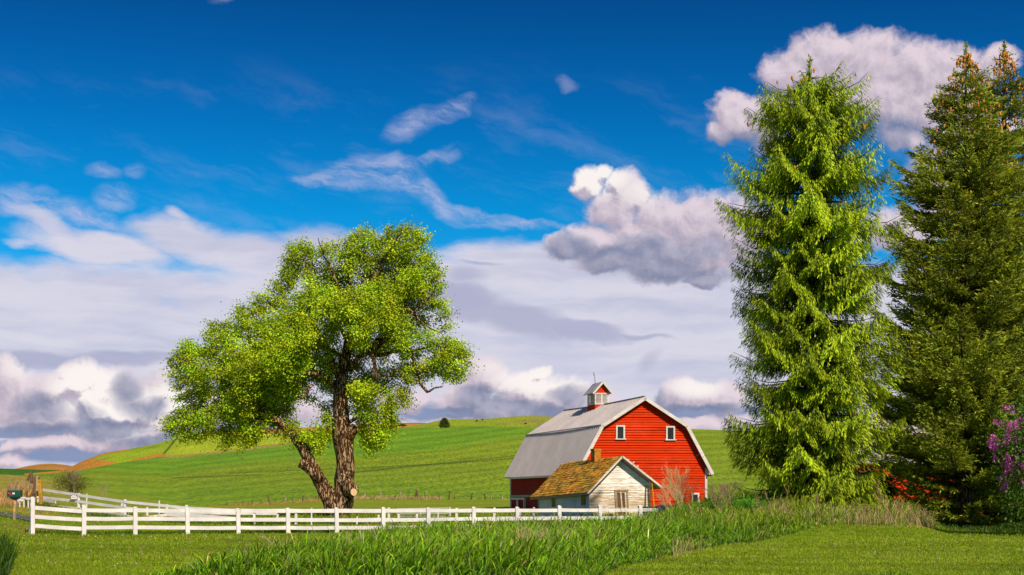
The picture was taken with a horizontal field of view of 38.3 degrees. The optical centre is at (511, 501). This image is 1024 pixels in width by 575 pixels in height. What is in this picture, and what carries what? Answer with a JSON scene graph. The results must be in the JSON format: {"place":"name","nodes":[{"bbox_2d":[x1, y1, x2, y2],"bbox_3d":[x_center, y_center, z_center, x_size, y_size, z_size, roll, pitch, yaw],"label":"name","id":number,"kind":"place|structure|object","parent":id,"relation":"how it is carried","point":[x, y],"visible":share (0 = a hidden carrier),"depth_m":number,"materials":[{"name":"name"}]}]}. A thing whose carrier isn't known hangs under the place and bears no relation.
{"place":"outdoors","nodes":[
{"label":"outdoors","id":0,"kind":"place"},
{"bbox_2d":[0,512,29,520],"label":"driveway","id":1,"kind":"structure","parent":0,"point":[19,516],"depth_m":84.34,"materials":[{"name":"grey gravel"}]},
{"bbox_2d":[0,468,59,474],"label":"hill","id":2,"kind":"structure","parent":0,"point":[14,471],"depth_m":897.00,"materials":[{"name":"green plant"}]},
{"bbox_2d":[16,464,70,469],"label":"hill","id":3,"kind":"structure","parent":0,"point":[49,467],"depth_m":1438.74,"materials":[{"name":"plant"}]},
{"bbox_2d":[25,432,330,474],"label":"hill","id":4,"kind":"structure","parent":0,"point":[169,448],"depth_m":719.43,"materials":[{"name":"green plant"}]},
{"bbox_2d":[215,423,424,433],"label":"hill","id":5,"kind":"structure","parent":0,"point":[407,424],"depth_m":856.50,"materials":[{"name":"green plant"}]},
{"bbox_2d":[18,426,798,505],"bbox_3d":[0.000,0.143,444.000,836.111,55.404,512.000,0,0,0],"label":"hill","id":6,"kind":"structure","parent":0,"point":[476,461],"depth_m":312.77,"materials":[{"name":"green plant"}]},
{"bbox_2d":[439,417,450,427],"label":"pine tree","id":7,"kind":"object","parent":6,"relation":"on","point":[444,421],"visible":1,"depth_m":524.27,"materials":[{"name":"green plant"}]},
{"bbox_2d":[324,416,552,436],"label":"hill","id":8,"kind":"structure","parent":0,"point":[530,421],"depth_m":605.91,"materials":[{"name":"green plant"}]},
{"bbox_2d":[0,479,937,559],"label":"dry grass","id":9,"kind":"structure","parent":0,"point":[26,486],"depth_m":73.47,"materials":[{"name":"plant"}]},
{"bbox_2d":[0,474,1023,574],"bbox_3d":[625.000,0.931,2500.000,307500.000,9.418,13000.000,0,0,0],"label":"ground","id":10,"kind":"structure","parent":0,"point":[5,479],"depth_m":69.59,"materials":[{"name":"green plant"}]},
{"bbox_2d":[7,490,22,519],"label":"mailbox","id":11,"kind":"object","parent":10,"relation":"on","point":[15,495],"visible":0.98,"depth_m":79.89,"materials":[{"name":"green metal"}]},
{"bbox_2d":[29,471,32,482],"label":"timber pole","id":12,"kind":"object","parent":10,"relation":"on","point":[31,476],"visible":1,"depth_m":104.04,"materials":[{"name":"brown wood"}]},
{"bbox_2d":[33,477,35,497],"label":"timber pole","id":13,"kind":"object","parent":10,"relation":"on","point":[34,481],"visible":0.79,"depth_m":104.09,"materials":[{"name":"brown wood"}]},
{"bbox_2d":[29,477,39,496],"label":"timber pole","id":14,"kind":"object","parent":10,"relation":"on","point":[32,491],"visible":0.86,"depth_m":104.02,"materials":[{"name":"brown wood"}]},
{"bbox_2d":[36,476,38,495],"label":"timber pole","id":15,"kind":"object","parent":10,"relation":"on","point":[37,485],"visible":0.71,"depth_m":104.04,"materials":[{"name":"grey wood"}]},
{"bbox_2d":[38,480,42,503],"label":"timber post","id":16,"kind":"object","parent":10,"relation":"on","point":[40,492],"visible":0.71,"depth_m":102.90,"materials":[{"name":"yellow wood"}]},
{"bbox_2d":[43,499,55,503],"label":"white board","id":17,"kind":"object","parent":10,"relation":"on","point":[45,500],"visible":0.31,"depth_m":107.41,"materials":[{"name":"paint"}]},
{"bbox_2d":[48,468,92,492],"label":"bare shrub","id":18,"kind":"object","parent":10,"relation":"on","point":[65,480],"visible":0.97,"depth_m":149.52,"materials":[{"name":"green plant"}]},
{"bbox_2d":[65,466,81,492],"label":"dead brush","id":19,"kind":"object","parent":10,"relation":"on","point":[73,482],"visible":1,"depth_m":149.28,"materials":[{"name":"plant"}]},
{"bbox_2d":[96,483,108,495],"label":"dead brush","id":20,"kind":"object","parent":10,"relation":"on","point":[102,488],"visible":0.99,"depth_m":149.96,"materials":[{"name":"plant"}]},
{"bbox_2d":[37,488,590,524],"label":"white fence","id":21,"kind":"object","parent":10,"relation":"on","point":[79,501],"visible":0.38,"depth_m":101.63,"materials":[{"name":"paint"}]},
{"bbox_2d":[154,215,484,516],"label":"cottonwood tree","id":22,"kind":"object","parent":10,"relation":"on","point":[262,387],"visible":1,"depth_m":114.93,"materials":[{"name":"green plant"}]},
{"bbox_2d":[121,503,520,521],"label":"white fence","id":23,"kind":"object","parent":10,"relation":"on","point":[229,513],"visible":0.44,"depth_m":105.93,"materials":[{"name":"paint"}]},
{"bbox_2d":[28,497,657,535],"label":"white fence","id":24,"kind":"object","parent":10,"relation":"on","point":[238,527],"visible":0.81,"depth_m":74.28,"materials":[{"name":"paint"}]},
{"bbox_2d":[226,490,502,504],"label":"wire fence","id":25,"kind":"object","parent":10,"relation":"on","point":[449,495],"visible":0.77,"depth_m":188.92,"materials":[{"name":"brown wood"}]},
{"bbox_2d":[397,507,450,516],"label":"pipe gate","id":26,"kind":"structure","parent":10,"relation":"on","point":[449,514],"depth_m":111.97,"materials":[{"name":"white metal"}]},
{"bbox_2d":[23,514,1000,568],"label":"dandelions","id":27,"kind":"object","parent":10,"relation":"on","point":[339,535],"visible":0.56,"depth_m":46.33,"materials":[{"name":"plant"}]},
{"bbox_2d":[530,447,661,515],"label":"cabin","id":28,"kind":"object","parent":10,"relation":"on","point":[596,480],"visible":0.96,"depth_m":104.71,"materials":[{"name":"white wood"}]},
{"bbox_2d":[551,498,556,508],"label":"window","id":29,"kind":"structure","parent":28,"relation":"in","point":[553,500],"depth_m":109.30,"materials":[{"name":"grey glass"}]},
{"bbox_2d":[580,495,586,506],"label":"window","id":30,"kind":"structure","parent":28,"relation":"in","point":[583,498],"depth_m":105.36,"materials":[{"name":"grey glass"}]},
{"bbox_2d":[614,489,629,515],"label":"door","id":31,"kind":"structure","parent":28,"relation":"in","point":[621,495],"depth_m":104.55,"materials":[{"name":"grey wood"}]},
{"bbox_2d":[504,372,713,508],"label":"barn","id":32,"kind":"structure","parent":10,"relation":"on","point":[652,435],"depth_m":124.78,"materials":[{"name":"red wood"}]},
{"bbox_2d":[511,498,516,507],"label":"sliding door","id":33,"kind":"structure","parent":32,"relation":"in","point":[513,500],"depth_m":140.80,"materials":[{"name":"red wood"}]},
{"bbox_2d":[517,498,524,508],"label":"sliding door","id":34,"kind":"structure","parent":32,"relation":"in","point":[520,501],"depth_m":138.63,"materials":[{"name":"red wood"}]},
{"bbox_2d":[615,425,625,439],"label":"window","id":35,"kind":"structure","parent":32,"relation":"in","point":[620,429],"depth_m":124.24,"materials":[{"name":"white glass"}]},
{"bbox_2d":[665,426,675,439],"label":"window","id":36,"kind":"structure","parent":32,"relation":"in","point":[670,430],"depth_m":124.54,"materials":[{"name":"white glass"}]},
{"bbox_2d":[691,493,698,503],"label":"window","id":37,"kind":"structure","parent":32,"relation":"in","point":[696,495],"depth_m":124.70,"materials":[{"name":"white glass"}]},
{"bbox_2d":[649,471,650,506],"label":"leaning plank","id":38,"kind":"object","parent":10,"relation":"on","point":[649,490],"visible":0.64,"depth_m":104.02,"materials":[{"name":"brown wood"}]},
{"bbox_2d":[651,477,654,504],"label":"leaning plank","id":39,"kind":"object","parent":10,"relation":"on","point":[652,492],"visible":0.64,"depth_m":104.03,"materials":[{"name":"yellow wood"}]},
{"bbox_2d":[642,507,670,515],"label":"water trough","id":40,"kind":"object","parent":10,"relation":"on","point":[658,509],"visible":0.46,"depth_m":91.13,"materials":[{"name":"grey metal"}]},
{"bbox_2d":[653,477,686,510],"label":"dead brush","id":41,"kind":"object","parent":10,"relation":"on","point":[667,499],"visible":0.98,"depth_m":80.04,"materials":[{"name":"plant"}]},
{"bbox_2d":[660,465,698,503],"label":"dead brush","id":42,"kind":"object","parent":10,"relation":"on","point":[682,480],"visible":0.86,"depth_m":81.88,"materials":[{"name":"plant"}]},
{"bbox_2d":[694,499,727,512],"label":"green weed","id":43,"kind":"object","parent":10,"relation":"on","point":[708,505],"visible":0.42,"depth_m":75.84,"materials":[{"name":"green plant"}]},
{"bbox_2d":[711,497,725,513],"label":"dead stalk","id":44,"kind":"object","parent":10,"relation":"on","point":[718,505],"visible":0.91,"depth_m":72.76,"materials":[{"name":"plant"}]},
{"bbox_2d":[699,477,745,504],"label":"dead brush","id":45,"kind":"object","parent":10,"relation":"on","point":[720,488],"visible":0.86,"depth_m":75.95,"materials":[{"name":"plant"}]},
{"bbox_2d":[714,486,731,512],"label":"dead stalk","id":46,"kind":"object","parent":10,"relation":"on","point":[725,496],"visible":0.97,"depth_m":70.85,"materials":[{"name":"plant"}]},
{"bbox_2d":[727,493,773,516],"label":"green weed","id":47,"kind":"object","parent":10,"relation":"on","point":[746,503],"visible":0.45,"depth_m":73.84,"materials":[{"name":"green plant"}]},
{"bbox_2d":[753,488,760,510],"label":"dead stalk","id":48,"kind":"object","parent":10,"relation":"on","point":[756,503],"visible":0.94,"depth_m":72.89,"materials":[{"name":"plant"}]},
{"bbox_2d":[714,54,909,511],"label":"spruce tree","id":49,"kind":"object","parent":10,"relation":"on","point":[809,410],"visible":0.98,"depth_m":77.28,"materials":[{"name":"green plant"}]},
{"bbox_2d":[813,493,818,509],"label":"dead stalk","id":50,"kind":"object","parent":10,"relation":"on","point":[815,501],"visible":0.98,"depth_m":73.12,"materials":[{"name":"plant"}]},
{"bbox_2d":[848,460,899,500],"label":"undergrowth shrub","id":51,"kind":"object","parent":10,"relation":"on","point":[890,481],"visible":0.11,"depth_m":99.37,"materials":[{"name":"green plant"}]},
{"bbox_2d":[874,486,897,526],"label":"dead stalk","id":52,"kind":"object","parent":10,"relation":"on","point":[883,503],"visible":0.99,"depth_m":71.03,"materials":[{"name":"plant"}]},
{"bbox_2d":[891,496,910,527],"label":"dead stalk","id":53,"kind":"object","parent":10,"relation":"on","point":[900,510],"visible":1,"depth_m":71.89,"materials":[{"name":"plant"}]},
{"bbox_2d":[834,415,994,512],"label":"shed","id":54,"kind":"structure","parent":10,"relation":"on","point":[887,460],"depth_m":117.99,"materials":[{"name":"red"}]},
{"bbox_2d":[859,40,1023,527],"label":"spruce tree","id":55,"kind":"object","parent":10,"relation":"on","point":[933,365],"visible":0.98,"depth_m":83.94,"materials":[{"name":"green plant"}]},
{"bbox_2d":[926,508,957,522],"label":"bush","id":56,"kind":"object","parent":10,"relation":"on","point":[952,512],"visible":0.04,"depth_m":91.60,"materials":[{"name":"green plant"}]},
{"bbox_2d":[886,39,1023,523],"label":"spruce tree","id":57,"kind":"object","parent":10,"relation":"on","point":[1013,98],"visible":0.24,"depth_m":92.20,"materials":[{"name":"green plant"}]},
{"bbox_2d":[931,480,1023,523],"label":"undergrowth shrub","id":58,"kind":"object","parent":10,"relation":"on","point":[992,514],"visible":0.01,"depth_m":96.50,"materials":[{"name":"green plant"}]},
{"bbox_2d":[976,378,1023,535],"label":"lilac bush","id":59,"kind":"object","parent":10,"relation":"on","point":[1015,459],"visible":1,"depth_m":70.67,"materials":[{"name":"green plant"}]},
{"bbox_2d":[0,498,1023,574],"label":"rough grass","id":60,"kind":"structure","parent":0,"point":[8,555],"depth_m":83.56,"materials":[{"name":"green plant"}]},
{"bbox_2d":[0,0,1023,468],"label":"sky","id":61,"kind":"structure","parent":0,"point":[159,159],"materials":[{"name":"blue"}]},
{"bbox_2d":[146,487,938,574],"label":"tall grass","id":62,"kind":"structure","parent":0,"point":[452,554],"depth_m":37.43,"materials":[{"name":"green plant"}]}
]}

